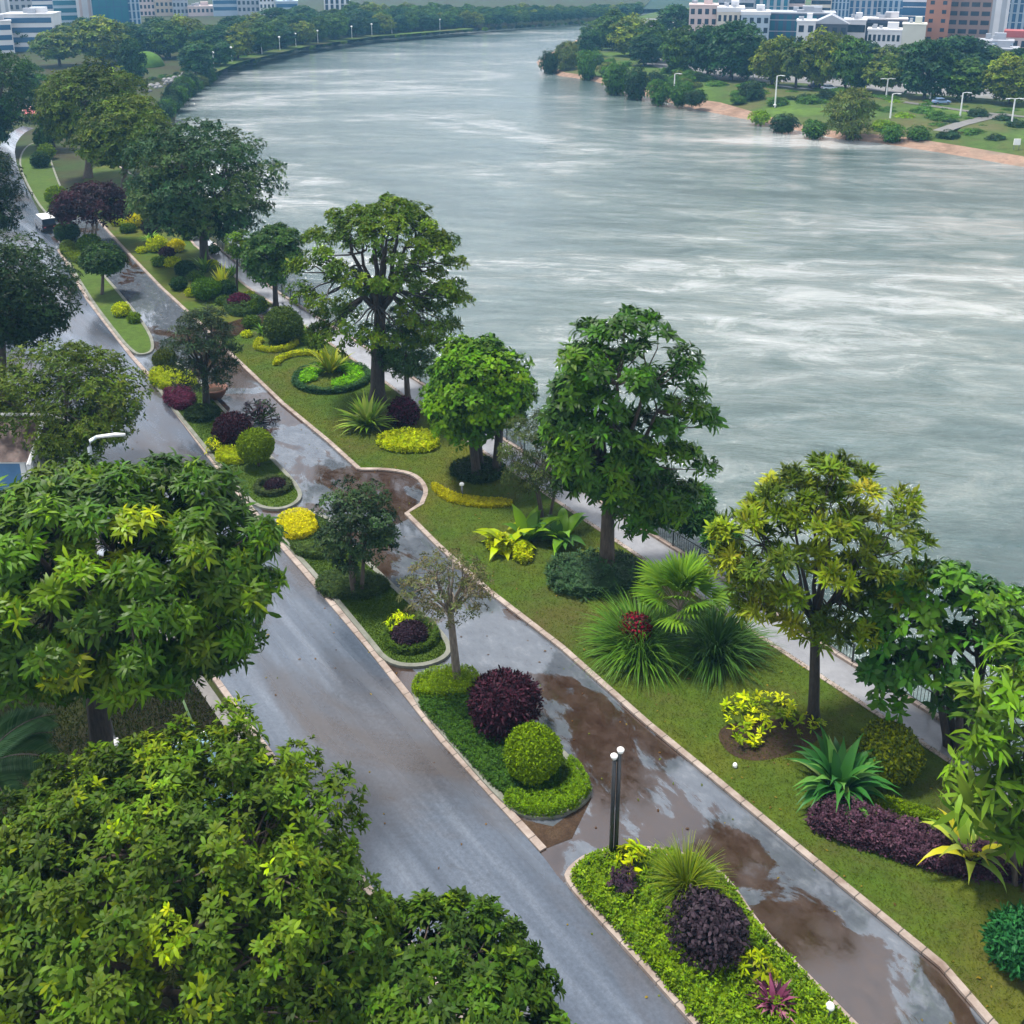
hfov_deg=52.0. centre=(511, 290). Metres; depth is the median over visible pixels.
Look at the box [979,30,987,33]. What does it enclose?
window
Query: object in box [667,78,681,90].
bank shrub
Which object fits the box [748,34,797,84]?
bank tree
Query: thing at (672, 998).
kerb
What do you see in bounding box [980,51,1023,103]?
bank tree
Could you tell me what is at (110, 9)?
window
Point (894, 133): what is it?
bank shrub
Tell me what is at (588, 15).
bank tree
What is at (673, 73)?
bank shrub
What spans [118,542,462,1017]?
kerb
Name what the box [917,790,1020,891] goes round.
strap leaf plant
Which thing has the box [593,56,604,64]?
bank shrub
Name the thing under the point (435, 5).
bank tree
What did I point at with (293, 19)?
bank tree
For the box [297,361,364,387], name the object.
fresh bed
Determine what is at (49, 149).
round bush
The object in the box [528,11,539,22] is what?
bank tree
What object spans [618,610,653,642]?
red flower bush
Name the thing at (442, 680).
clipped hedge
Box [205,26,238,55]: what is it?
bank tree
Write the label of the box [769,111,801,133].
bank shrub
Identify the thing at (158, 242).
round bush
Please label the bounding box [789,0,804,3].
window
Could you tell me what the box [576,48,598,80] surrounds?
bank shrub
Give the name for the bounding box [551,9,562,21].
bank tree
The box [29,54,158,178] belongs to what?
dense tree
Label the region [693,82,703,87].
bank shrub
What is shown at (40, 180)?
lawn
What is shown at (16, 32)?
bank tree
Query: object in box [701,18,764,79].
bank tree
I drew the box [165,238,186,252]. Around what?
round bush
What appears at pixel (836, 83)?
city ground
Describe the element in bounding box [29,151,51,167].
round bush
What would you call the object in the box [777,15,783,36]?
window
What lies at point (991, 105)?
riverside ground
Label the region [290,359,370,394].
clipped hedge
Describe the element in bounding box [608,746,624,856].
twin lamp post
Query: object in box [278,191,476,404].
airy tree
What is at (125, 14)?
window
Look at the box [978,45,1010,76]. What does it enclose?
bank tree
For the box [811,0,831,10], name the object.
building
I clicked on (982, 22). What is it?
window
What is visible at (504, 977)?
broadleaf tree
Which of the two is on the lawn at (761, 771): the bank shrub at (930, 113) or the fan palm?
the fan palm
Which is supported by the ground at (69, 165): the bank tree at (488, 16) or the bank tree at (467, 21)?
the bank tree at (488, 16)
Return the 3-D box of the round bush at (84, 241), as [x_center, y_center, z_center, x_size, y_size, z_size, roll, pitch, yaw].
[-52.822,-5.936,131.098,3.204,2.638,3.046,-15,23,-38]
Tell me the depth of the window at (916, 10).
406.28 m
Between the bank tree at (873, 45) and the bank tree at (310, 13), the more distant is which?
the bank tree at (310, 13)
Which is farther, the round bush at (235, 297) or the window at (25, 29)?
the window at (25, 29)
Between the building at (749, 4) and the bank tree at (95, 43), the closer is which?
the bank tree at (95, 43)
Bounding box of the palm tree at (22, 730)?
[0,705,61,807]
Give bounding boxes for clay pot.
[209,383,227,399]
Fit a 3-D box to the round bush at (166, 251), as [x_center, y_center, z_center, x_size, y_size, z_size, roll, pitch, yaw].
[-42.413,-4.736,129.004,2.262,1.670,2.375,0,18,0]
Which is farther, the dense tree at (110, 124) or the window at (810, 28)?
the window at (810, 28)
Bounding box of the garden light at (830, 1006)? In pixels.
[826,1001,834,1017]
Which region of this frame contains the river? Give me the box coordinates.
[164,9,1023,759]
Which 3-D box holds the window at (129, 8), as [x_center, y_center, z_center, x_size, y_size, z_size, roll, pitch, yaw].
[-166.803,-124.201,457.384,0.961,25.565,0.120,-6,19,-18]
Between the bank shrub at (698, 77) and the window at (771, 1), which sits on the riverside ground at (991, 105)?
the bank shrub at (698, 77)
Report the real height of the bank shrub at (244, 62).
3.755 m
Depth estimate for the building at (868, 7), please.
502.50 m
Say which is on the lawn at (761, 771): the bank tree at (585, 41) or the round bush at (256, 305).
the round bush at (256, 305)
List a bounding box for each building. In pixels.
[0,0,10,13]
[0,14,14,52]
[2,7,63,51]
[9,0,31,11]
[32,0,52,10]
[52,0,77,25]
[76,0,92,17]
[91,0,129,26]
[128,0,141,24]
[139,0,155,15]
[155,0,172,15]
[172,0,187,15]
[187,2,213,15]
[212,0,237,15]
[237,0,259,15]
[259,0,274,15]
[275,0,297,15]
[324,0,349,10]
[688,0,718,30]
[717,0,744,42]
[718,0,754,8]
[741,4,770,40]
[754,0,788,9]
[768,5,835,41]
[789,0,805,9]
[796,13,816,40]
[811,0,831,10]
[815,13,849,40]
[831,0,849,18]
[844,12,866,39]
[848,0,878,17]
[863,11,907,51]
[866,22,902,59]
[878,0,902,16]
[901,16,926,53]
[902,0,926,21]
[924,0,951,40]
[947,0,992,37]
[979,32,1014,45]
[985,40,1019,50]
[989,0,1010,37]
[1004,29,1023,52]
[1007,0,1023,28]
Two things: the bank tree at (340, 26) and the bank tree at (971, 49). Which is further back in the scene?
the bank tree at (340, 26)
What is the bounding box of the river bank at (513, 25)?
[165,13,640,258]
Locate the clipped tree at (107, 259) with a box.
[76,240,129,294]
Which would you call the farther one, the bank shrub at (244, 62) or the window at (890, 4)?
the window at (890, 4)
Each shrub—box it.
[155,99,172,117]
[160,85,183,103]
[162,95,184,113]
[162,98,177,117]
[169,84,188,105]
[170,79,190,94]
[171,79,190,98]
[173,75,196,91]
[180,70,200,87]
[191,85,197,96]
[197,75,209,86]
[197,81,204,91]
[200,69,216,83]
[201,72,215,84]
[203,435,223,453]
[209,67,218,80]
[214,64,222,75]
[239,55,249,65]
[241,398,280,426]
[250,53,261,62]
[263,477,286,490]
[383,609,414,631]
[385,395,420,426]
[390,618,428,646]
[537,48,559,73]
[543,547,647,602]
[552,39,578,70]
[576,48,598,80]
[588,49,603,57]
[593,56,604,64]
[597,62,611,73]
[601,62,631,94]
[603,57,616,64]
[606,862,638,897]
[614,838,647,878]
[621,61,632,66]
[622,63,650,99]
[645,78,671,105]
[647,70,658,80]
[653,73,667,81]
[658,67,672,73]
[662,883,752,975]
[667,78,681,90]
[668,75,680,81]
[669,84,688,107]
[672,67,685,72]
[672,70,684,75]
[677,79,693,90]
[679,73,696,82]
[679,78,694,86]
[681,70,696,75]
[682,89,708,106]
[691,72,708,81]
[693,71,707,81]
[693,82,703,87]
[704,80,726,86]
[705,74,718,80]
[729,95,746,104]
[737,78,766,100]
[737,947,780,990]
[747,109,770,125]
[764,84,779,87]
[766,96,789,106]
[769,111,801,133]
[785,96,794,99]
[794,92,810,100]
[795,94,820,104]
[801,119,829,139]
[812,86,827,90]
[814,88,837,99]
[818,98,829,103]
[820,86,879,140]
[829,86,846,93]
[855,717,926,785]
[869,94,885,97]
[870,119,895,131]
[876,108,897,112]
[879,122,905,143]
[880,94,901,99]
[886,99,904,102]
[892,112,914,117]
[905,124,933,141]
[910,105,935,113]
[923,110,948,118]
[929,122,948,126]
[930,114,949,121]
[935,129,960,139]
[942,118,960,122]
[948,113,961,117]
[958,128,986,135]
[966,106,991,117]
[983,133,1006,140]
[992,113,1011,120]
[1001,108,1020,111]
[1003,118,1023,127]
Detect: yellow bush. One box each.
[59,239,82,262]
[110,218,124,226]
[135,246,148,253]
[147,365,197,389]
[163,256,181,267]
[184,287,194,297]
[207,259,218,267]
[214,444,248,464]
[240,330,252,337]
[243,290,254,295]
[275,506,318,539]
[375,426,440,452]
[485,531,514,555]
[512,540,534,563]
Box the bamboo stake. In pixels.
[183,700,194,726]
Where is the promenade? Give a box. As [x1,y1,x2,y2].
[146,185,1009,794]
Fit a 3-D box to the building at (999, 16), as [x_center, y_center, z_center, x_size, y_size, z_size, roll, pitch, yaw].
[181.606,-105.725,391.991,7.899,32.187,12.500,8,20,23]
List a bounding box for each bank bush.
[658,482,719,539]
[698,518,744,554]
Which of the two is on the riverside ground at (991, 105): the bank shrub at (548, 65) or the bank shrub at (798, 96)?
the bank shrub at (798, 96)
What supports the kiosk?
on the lawn at (166, 1000)
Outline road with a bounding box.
[0,126,688,1023]
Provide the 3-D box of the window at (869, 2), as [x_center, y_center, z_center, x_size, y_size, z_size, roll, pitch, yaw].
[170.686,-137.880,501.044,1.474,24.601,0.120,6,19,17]
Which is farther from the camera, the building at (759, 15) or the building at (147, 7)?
the building at (147, 7)
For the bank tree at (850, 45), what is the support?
on the riverside ground at (991, 105)
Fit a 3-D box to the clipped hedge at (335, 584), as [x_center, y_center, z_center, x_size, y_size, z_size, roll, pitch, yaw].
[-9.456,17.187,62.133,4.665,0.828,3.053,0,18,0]
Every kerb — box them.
[19,143,60,218]
[57,249,545,851]
[65,257,153,355]
[98,220,997,1023]
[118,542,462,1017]
[119,166,1012,804]
[156,363,301,510]
[213,243,939,721]
[275,509,450,668]
[412,668,591,819]
[564,846,857,1023]
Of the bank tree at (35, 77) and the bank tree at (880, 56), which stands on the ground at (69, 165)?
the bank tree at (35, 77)
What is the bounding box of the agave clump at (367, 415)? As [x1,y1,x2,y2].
[332,390,393,435]
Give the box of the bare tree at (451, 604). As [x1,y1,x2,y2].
[396,546,496,679]
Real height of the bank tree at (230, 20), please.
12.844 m
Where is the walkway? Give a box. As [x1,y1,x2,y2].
[48,217,985,1023]
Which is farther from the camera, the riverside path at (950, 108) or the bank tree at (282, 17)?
the bank tree at (282, 17)
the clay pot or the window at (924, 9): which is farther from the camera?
the window at (924, 9)
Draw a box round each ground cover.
[418,686,562,796]
[570,843,854,1023]
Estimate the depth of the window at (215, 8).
599.27 m
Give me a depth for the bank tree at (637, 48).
341.10 m
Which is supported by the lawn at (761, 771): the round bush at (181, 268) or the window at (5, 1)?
the round bush at (181, 268)
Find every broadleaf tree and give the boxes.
[0,446,289,790]
[0,691,402,1023]
[300,885,576,1023]
[532,303,728,565]
[698,447,940,722]
[844,556,1023,754]
[931,629,1023,890]
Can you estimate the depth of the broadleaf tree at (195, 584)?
39.95 m
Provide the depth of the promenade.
65.48 m
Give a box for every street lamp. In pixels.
[87,433,125,556]
[774,75,784,107]
[881,78,894,96]
[889,93,900,117]
[960,92,971,115]
[1006,98,1023,121]
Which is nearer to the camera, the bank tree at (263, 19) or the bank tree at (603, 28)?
the bank tree at (603, 28)
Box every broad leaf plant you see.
[137,232,157,242]
[185,248,222,272]
[211,261,231,280]
[223,264,240,276]
[254,323,264,335]
[473,522,536,560]
[503,503,562,544]
[531,508,587,554]
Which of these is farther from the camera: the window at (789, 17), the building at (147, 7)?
the building at (147, 7)
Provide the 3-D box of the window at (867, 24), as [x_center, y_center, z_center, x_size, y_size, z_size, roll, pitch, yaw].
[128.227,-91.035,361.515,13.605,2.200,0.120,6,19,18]
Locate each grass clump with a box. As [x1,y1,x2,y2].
[568,580,709,695]
[637,830,736,931]
[647,587,790,700]
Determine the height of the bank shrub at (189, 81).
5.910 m
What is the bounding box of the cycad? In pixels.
[300,345,354,373]
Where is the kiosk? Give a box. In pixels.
[0,413,69,489]
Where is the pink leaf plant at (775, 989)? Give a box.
[745,968,798,1023]
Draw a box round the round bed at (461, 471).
[448,455,506,484]
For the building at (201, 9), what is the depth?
600.25 m
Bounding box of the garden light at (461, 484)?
[459,482,463,493]
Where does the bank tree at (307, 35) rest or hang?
on the shore lawn at (254, 56)
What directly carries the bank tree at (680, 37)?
on the riverside ground at (991, 105)
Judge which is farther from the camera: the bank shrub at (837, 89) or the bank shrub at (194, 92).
the bank shrub at (194, 92)
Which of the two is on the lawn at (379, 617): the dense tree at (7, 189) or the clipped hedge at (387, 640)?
the clipped hedge at (387, 640)
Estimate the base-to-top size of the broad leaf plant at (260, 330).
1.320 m
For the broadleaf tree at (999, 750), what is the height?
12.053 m
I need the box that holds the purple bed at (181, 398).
[160,383,195,409]
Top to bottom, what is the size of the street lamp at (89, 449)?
8.330 m
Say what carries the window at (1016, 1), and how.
in the building at (1016, 16)
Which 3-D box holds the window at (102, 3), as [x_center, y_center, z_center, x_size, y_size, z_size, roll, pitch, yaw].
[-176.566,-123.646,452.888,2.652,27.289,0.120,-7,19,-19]
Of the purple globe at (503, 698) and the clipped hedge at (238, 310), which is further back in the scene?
the clipped hedge at (238, 310)
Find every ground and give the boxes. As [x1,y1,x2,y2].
[0,0,1023,1023]
[598,0,1023,135]
[640,18,1022,99]
[643,0,717,8]
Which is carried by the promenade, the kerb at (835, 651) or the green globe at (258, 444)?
the kerb at (835, 651)
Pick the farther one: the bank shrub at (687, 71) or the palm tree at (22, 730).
the bank shrub at (687, 71)
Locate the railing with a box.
[217,238,1023,757]
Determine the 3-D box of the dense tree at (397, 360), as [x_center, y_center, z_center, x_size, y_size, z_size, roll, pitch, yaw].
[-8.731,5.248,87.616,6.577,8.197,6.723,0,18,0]
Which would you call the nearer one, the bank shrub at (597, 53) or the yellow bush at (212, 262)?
the yellow bush at (212, 262)
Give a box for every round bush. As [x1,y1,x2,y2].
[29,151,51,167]
[31,134,48,144]
[36,143,57,157]
[43,185,67,203]
[53,221,81,242]
[75,233,101,250]
[110,301,131,316]
[119,222,136,232]
[124,213,141,226]
[126,312,140,323]
[140,221,158,233]
[145,235,167,251]
[150,254,166,266]
[158,246,175,256]
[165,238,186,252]
[168,275,187,290]
[173,259,197,276]
[181,227,198,239]
[186,269,204,280]
[190,276,221,300]
[208,244,220,253]
[215,294,227,305]
[217,279,236,295]
[226,291,250,305]
[241,314,261,328]
[246,298,267,313]
[300,333,309,344]
[978,898,1023,980]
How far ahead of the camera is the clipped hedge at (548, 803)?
46.34 m
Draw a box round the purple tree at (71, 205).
[46,179,136,234]
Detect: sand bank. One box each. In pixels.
[537,40,1023,166]
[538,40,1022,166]
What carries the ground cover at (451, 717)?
on the lawn at (566, 775)
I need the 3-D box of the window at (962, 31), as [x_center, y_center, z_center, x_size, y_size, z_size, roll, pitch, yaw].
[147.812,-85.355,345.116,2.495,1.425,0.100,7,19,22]
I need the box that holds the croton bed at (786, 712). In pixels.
[720,688,827,748]
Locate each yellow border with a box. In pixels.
[252,336,298,352]
[272,349,329,365]
[430,481,513,508]
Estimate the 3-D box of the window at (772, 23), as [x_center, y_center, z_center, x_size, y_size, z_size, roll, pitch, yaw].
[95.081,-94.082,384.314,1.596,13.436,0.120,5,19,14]
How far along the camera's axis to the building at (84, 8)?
460.12 m
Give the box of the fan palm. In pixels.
[630,548,735,645]
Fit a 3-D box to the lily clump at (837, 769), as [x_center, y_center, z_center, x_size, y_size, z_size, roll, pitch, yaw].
[14.846,21.567,46.792,5.328,2.430,5.602,0,18,0]
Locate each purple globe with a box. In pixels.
[210,410,252,445]
[465,664,544,743]
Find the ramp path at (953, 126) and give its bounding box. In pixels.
[934,113,1011,131]
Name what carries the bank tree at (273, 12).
on the ground at (69, 165)
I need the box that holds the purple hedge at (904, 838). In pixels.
[802,792,1023,884]
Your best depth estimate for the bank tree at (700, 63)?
312.86 m
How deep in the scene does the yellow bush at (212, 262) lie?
124.62 m
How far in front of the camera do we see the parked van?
140.41 m
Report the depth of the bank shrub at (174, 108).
244.22 m
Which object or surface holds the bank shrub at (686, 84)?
on the grass slope
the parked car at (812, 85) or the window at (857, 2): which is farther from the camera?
the window at (857, 2)
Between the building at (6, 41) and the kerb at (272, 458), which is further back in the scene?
the building at (6, 41)
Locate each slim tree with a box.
[160,300,243,406]
[223,228,249,292]
[310,474,402,592]
[496,408,565,517]
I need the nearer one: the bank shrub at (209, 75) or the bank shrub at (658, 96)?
the bank shrub at (658, 96)
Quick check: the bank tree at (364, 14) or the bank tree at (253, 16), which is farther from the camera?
the bank tree at (364, 14)
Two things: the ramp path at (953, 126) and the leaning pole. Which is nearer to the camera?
the leaning pole
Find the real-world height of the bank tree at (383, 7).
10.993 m
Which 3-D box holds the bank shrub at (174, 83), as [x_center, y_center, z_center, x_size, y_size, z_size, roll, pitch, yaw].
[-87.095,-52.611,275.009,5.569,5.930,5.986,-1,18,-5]
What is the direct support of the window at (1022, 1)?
in the building at (1016, 16)
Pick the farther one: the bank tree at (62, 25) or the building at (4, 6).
the building at (4, 6)
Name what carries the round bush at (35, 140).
on the lawn at (40, 180)
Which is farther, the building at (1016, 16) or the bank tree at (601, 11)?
the bank tree at (601, 11)
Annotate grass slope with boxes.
[558,12,1023,155]
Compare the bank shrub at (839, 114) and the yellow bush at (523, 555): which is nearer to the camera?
the yellow bush at (523, 555)
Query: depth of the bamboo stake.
49.25 m
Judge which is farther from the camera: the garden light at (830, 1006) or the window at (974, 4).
the window at (974, 4)
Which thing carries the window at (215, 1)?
in the building at (224, 7)
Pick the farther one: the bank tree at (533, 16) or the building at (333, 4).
the building at (333, 4)
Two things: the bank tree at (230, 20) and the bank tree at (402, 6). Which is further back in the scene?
the bank tree at (402, 6)
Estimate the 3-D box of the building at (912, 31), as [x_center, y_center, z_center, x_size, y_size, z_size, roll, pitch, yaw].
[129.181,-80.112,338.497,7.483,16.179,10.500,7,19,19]
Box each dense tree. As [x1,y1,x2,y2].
[0,49,38,127]
[0,147,32,231]
[0,227,90,401]
[0,338,159,466]
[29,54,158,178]
[67,91,178,203]
[116,116,288,259]
[240,221,306,306]
[368,305,441,398]
[416,332,539,474]
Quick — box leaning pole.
[111,721,118,746]
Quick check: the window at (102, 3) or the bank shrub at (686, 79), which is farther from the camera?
the window at (102, 3)
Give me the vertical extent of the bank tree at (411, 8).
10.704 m
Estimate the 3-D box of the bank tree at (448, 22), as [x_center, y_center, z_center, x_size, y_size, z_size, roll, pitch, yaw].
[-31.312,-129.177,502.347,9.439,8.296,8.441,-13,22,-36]
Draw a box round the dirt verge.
[521,798,590,847]
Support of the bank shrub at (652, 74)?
on the grass slope
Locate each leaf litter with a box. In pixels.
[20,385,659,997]
[140,262,1022,1006]
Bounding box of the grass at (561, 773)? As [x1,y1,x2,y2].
[473,676,573,797]
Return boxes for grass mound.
[140,51,164,67]
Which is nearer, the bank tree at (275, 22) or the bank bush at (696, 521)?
the bank bush at (696, 521)
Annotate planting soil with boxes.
[719,718,823,760]
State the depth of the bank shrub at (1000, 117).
234.88 m
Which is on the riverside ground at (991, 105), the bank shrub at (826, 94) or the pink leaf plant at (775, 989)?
the bank shrub at (826, 94)
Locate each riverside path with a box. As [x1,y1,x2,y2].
[763,85,873,96]
[877,97,1023,116]
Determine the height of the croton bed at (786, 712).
1.039 m
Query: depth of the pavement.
52.97 m
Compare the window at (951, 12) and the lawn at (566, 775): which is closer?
the lawn at (566, 775)
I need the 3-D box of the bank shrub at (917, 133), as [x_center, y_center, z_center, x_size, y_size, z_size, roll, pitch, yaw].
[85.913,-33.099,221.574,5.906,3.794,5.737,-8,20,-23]
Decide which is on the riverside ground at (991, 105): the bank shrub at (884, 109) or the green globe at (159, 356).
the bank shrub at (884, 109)
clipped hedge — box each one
[183,403,220,422]
[222,292,268,316]
[252,474,293,496]
[288,540,334,559]
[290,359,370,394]
[314,568,390,599]
[381,614,440,654]
[411,663,479,698]
[502,754,591,818]
[860,793,948,824]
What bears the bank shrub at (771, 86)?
on the riverside ground at (991, 105)
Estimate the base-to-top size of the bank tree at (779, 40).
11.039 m
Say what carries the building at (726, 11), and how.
on the riverside ground at (991, 105)
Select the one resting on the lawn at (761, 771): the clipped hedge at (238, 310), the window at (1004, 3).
the clipped hedge at (238, 310)
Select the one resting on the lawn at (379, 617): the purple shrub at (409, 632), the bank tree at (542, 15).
the purple shrub at (409, 632)
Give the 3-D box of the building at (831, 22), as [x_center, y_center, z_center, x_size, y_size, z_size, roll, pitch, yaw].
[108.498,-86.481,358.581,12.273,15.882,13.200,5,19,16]
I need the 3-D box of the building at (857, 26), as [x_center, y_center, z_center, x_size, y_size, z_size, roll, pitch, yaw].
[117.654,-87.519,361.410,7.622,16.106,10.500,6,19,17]
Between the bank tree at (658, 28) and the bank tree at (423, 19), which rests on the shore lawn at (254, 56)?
the bank tree at (423, 19)
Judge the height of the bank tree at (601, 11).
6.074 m
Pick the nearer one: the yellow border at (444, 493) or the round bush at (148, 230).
the yellow border at (444, 493)
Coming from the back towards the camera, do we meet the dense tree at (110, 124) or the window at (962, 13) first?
the window at (962, 13)
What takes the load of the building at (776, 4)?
on the riverside ground at (991, 105)
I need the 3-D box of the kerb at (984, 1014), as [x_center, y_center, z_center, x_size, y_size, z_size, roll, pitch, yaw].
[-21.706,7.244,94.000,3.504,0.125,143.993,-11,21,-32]
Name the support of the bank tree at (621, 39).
on the riverside ground at (991, 105)
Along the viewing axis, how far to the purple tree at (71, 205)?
130.27 m
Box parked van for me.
[34,212,56,231]
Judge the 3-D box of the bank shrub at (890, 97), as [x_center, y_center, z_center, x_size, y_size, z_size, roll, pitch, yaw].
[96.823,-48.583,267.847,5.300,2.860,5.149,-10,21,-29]
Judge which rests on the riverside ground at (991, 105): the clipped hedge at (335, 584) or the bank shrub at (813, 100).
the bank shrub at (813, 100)
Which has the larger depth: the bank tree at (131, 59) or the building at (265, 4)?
the building at (265, 4)
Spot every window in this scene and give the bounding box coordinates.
[0,25,10,29]
[0,35,11,39]
[0,45,13,49]
[0,462,27,489]
[4,0,8,11]
[4,17,50,22]
[12,27,51,32]
[13,37,35,42]
[14,47,44,51]
[32,4,52,8]
[53,0,75,4]
[54,8,76,12]
[61,15,77,19]
[79,0,82,16]
[87,0,91,17]
[92,0,99,17]
[99,0,107,26]
[106,0,114,19]
[113,0,121,22]
[121,0,129,24]
[128,0,131,23]
[132,0,135,24]
[136,0,140,23]
[213,0,236,3]
[214,7,236,10]
[276,4,296,6]
[719,3,753,6]
[769,0,773,9]
[769,15,774,38]
[776,0,780,9]
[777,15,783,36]
[783,0,787,9]
[786,15,791,37]
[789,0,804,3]
[794,15,799,41]
[798,25,803,31]
[808,25,812,31]
[811,0,830,4]
[838,0,841,16]
[842,0,844,18]
[846,0,848,16]
[848,25,864,32]
[849,1,853,17]
[855,1,859,13]
[861,1,864,17]
[866,23,902,28]
[867,1,870,14]
[873,1,876,16]
[878,1,881,12]
[883,1,886,14]
[889,1,892,11]
[894,1,897,11]
[899,1,902,16]
[904,3,909,21]
[913,3,919,21]
[922,3,926,21]
[950,11,957,15]
[951,2,958,6]
[957,29,965,33]
[958,20,966,24]
[960,11,967,15]
[961,2,969,6]
[968,29,976,33]
[969,20,977,24]
[971,11,978,15]
[972,2,980,6]
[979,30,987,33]
[980,21,988,24]
[981,12,989,15]
[983,2,990,6]
[989,0,995,35]
[998,0,1006,32]
[1011,0,1017,28]
[1017,0,1023,28]
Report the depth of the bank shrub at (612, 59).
346.08 m
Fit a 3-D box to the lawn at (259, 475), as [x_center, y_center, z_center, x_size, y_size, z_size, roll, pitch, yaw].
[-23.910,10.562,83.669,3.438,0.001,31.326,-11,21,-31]
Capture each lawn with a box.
[0,525,420,1023]
[21,144,58,210]
[70,260,150,352]
[83,165,1023,1023]
[157,365,297,506]
[209,28,471,71]
[280,514,445,662]
[502,757,569,796]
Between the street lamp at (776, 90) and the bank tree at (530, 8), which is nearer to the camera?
the street lamp at (776, 90)
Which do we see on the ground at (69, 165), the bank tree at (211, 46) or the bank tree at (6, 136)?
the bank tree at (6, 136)
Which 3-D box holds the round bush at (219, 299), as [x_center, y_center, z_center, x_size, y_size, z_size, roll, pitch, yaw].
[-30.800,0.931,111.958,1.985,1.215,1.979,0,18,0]
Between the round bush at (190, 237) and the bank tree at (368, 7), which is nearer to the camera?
the round bush at (190, 237)
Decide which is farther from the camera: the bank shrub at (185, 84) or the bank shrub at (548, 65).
the bank shrub at (548, 65)
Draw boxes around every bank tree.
[0,94,13,144]
[7,60,46,98]
[15,31,28,44]
[26,27,84,65]
[31,95,67,146]
[50,22,80,36]
[67,14,134,63]
[72,16,98,31]
[104,21,149,57]
[115,38,148,80]
[139,16,165,44]
[141,19,188,57]
[164,13,205,50]
[177,42,216,74]
[184,40,214,62]
[186,29,219,44]
[200,24,215,29]
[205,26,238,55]
[210,24,232,37]
[212,41,235,64]
[218,15,247,28]
[222,23,255,58]
[237,19,255,28]
[241,11,271,23]
[247,22,282,53]
[254,15,270,24]
[258,6,296,22]
[264,18,293,38]
[273,25,297,47]
[274,15,296,23]
[283,14,312,42]
[287,4,316,13]
[289,21,317,43]
[305,10,324,16]
[308,16,331,41]
[322,8,346,16]
[324,12,348,38]
[341,1,360,11]
[346,8,360,14]
[346,15,367,36]
[347,9,375,33]
[359,2,383,17]
[365,18,381,34]
[370,11,391,21]
[372,12,396,33]
[376,3,389,10]
[385,7,408,16]
[392,14,409,32]
[395,4,409,14]
[401,11,419,31]
[402,1,414,6]
[408,5,424,10]
[416,13,434,30]
[422,5,438,14]
[424,10,439,23]
[428,2,442,10]
[430,14,442,29]
[440,4,453,8]
[441,12,454,28]
[443,6,461,10]
[446,8,459,26]
[452,16,463,28]
[455,10,473,27]
[460,3,475,10]
[468,11,484,26]
[470,8,481,14]
[479,8,489,13]
[483,11,494,26]
[491,11,506,25]
[503,13,514,24]
[504,5,519,11]
[510,12,522,24]
[517,2,531,9]
[525,7,538,11]
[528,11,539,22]
[537,10,546,22]
[545,5,553,10]
[545,12,554,21]
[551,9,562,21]
[562,11,568,20]
[565,6,575,13]
[567,10,577,20]
[573,8,585,19]
[576,29,603,50]
[579,20,607,45]
[583,8,592,18]
[591,9,598,17]
[593,9,627,49]
[594,7,606,16]
[605,12,648,54]
[619,5,627,13]
[624,5,634,14]
[626,34,662,65]
[632,20,671,59]
[633,5,643,14]
[655,3,688,33]
[657,25,701,71]
[686,23,722,75]
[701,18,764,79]
[734,52,754,79]
[746,35,767,44]
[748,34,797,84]
[769,36,794,59]
[773,36,823,87]
[801,25,846,85]
[829,34,873,88]
[843,59,871,88]
[850,40,883,68]
[861,57,904,93]
[867,44,904,68]
[892,43,925,70]
[897,37,962,98]
[928,34,996,72]
[935,57,991,100]
[954,48,986,66]
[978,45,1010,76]
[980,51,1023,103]
[1001,47,1023,68]
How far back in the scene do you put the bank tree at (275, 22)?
411.61 m
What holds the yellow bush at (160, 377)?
on the lawn at (259, 475)
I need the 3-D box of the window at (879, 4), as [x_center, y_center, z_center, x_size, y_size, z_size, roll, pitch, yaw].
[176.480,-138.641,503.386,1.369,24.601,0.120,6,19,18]
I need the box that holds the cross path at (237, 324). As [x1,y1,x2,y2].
[212,301,298,335]
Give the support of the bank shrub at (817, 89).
on the riverside ground at (991, 105)
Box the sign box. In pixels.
[1013,139,1020,149]
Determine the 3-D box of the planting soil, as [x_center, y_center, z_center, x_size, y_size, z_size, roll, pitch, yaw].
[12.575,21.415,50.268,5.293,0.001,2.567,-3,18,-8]
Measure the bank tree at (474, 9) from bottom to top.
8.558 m
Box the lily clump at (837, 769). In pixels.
[787,722,900,828]
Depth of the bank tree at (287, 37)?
400.26 m
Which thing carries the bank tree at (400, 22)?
on the shore lawn at (254, 56)
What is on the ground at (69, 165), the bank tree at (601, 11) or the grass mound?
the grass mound
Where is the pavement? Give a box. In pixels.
[63,494,431,1003]
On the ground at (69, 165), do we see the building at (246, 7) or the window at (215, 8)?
the building at (246, 7)
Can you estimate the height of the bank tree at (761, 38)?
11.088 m
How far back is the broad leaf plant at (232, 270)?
121.70 m
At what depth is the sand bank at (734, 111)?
220.78 m
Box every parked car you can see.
[173,731,232,807]
[808,82,820,87]
[820,84,836,88]
[931,98,950,103]
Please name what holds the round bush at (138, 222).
on the lawn at (761, 771)
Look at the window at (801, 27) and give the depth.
350.41 m
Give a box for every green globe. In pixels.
[151,347,176,368]
[234,427,275,465]
[261,304,304,342]
[502,720,564,788]
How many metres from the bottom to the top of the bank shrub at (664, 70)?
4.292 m

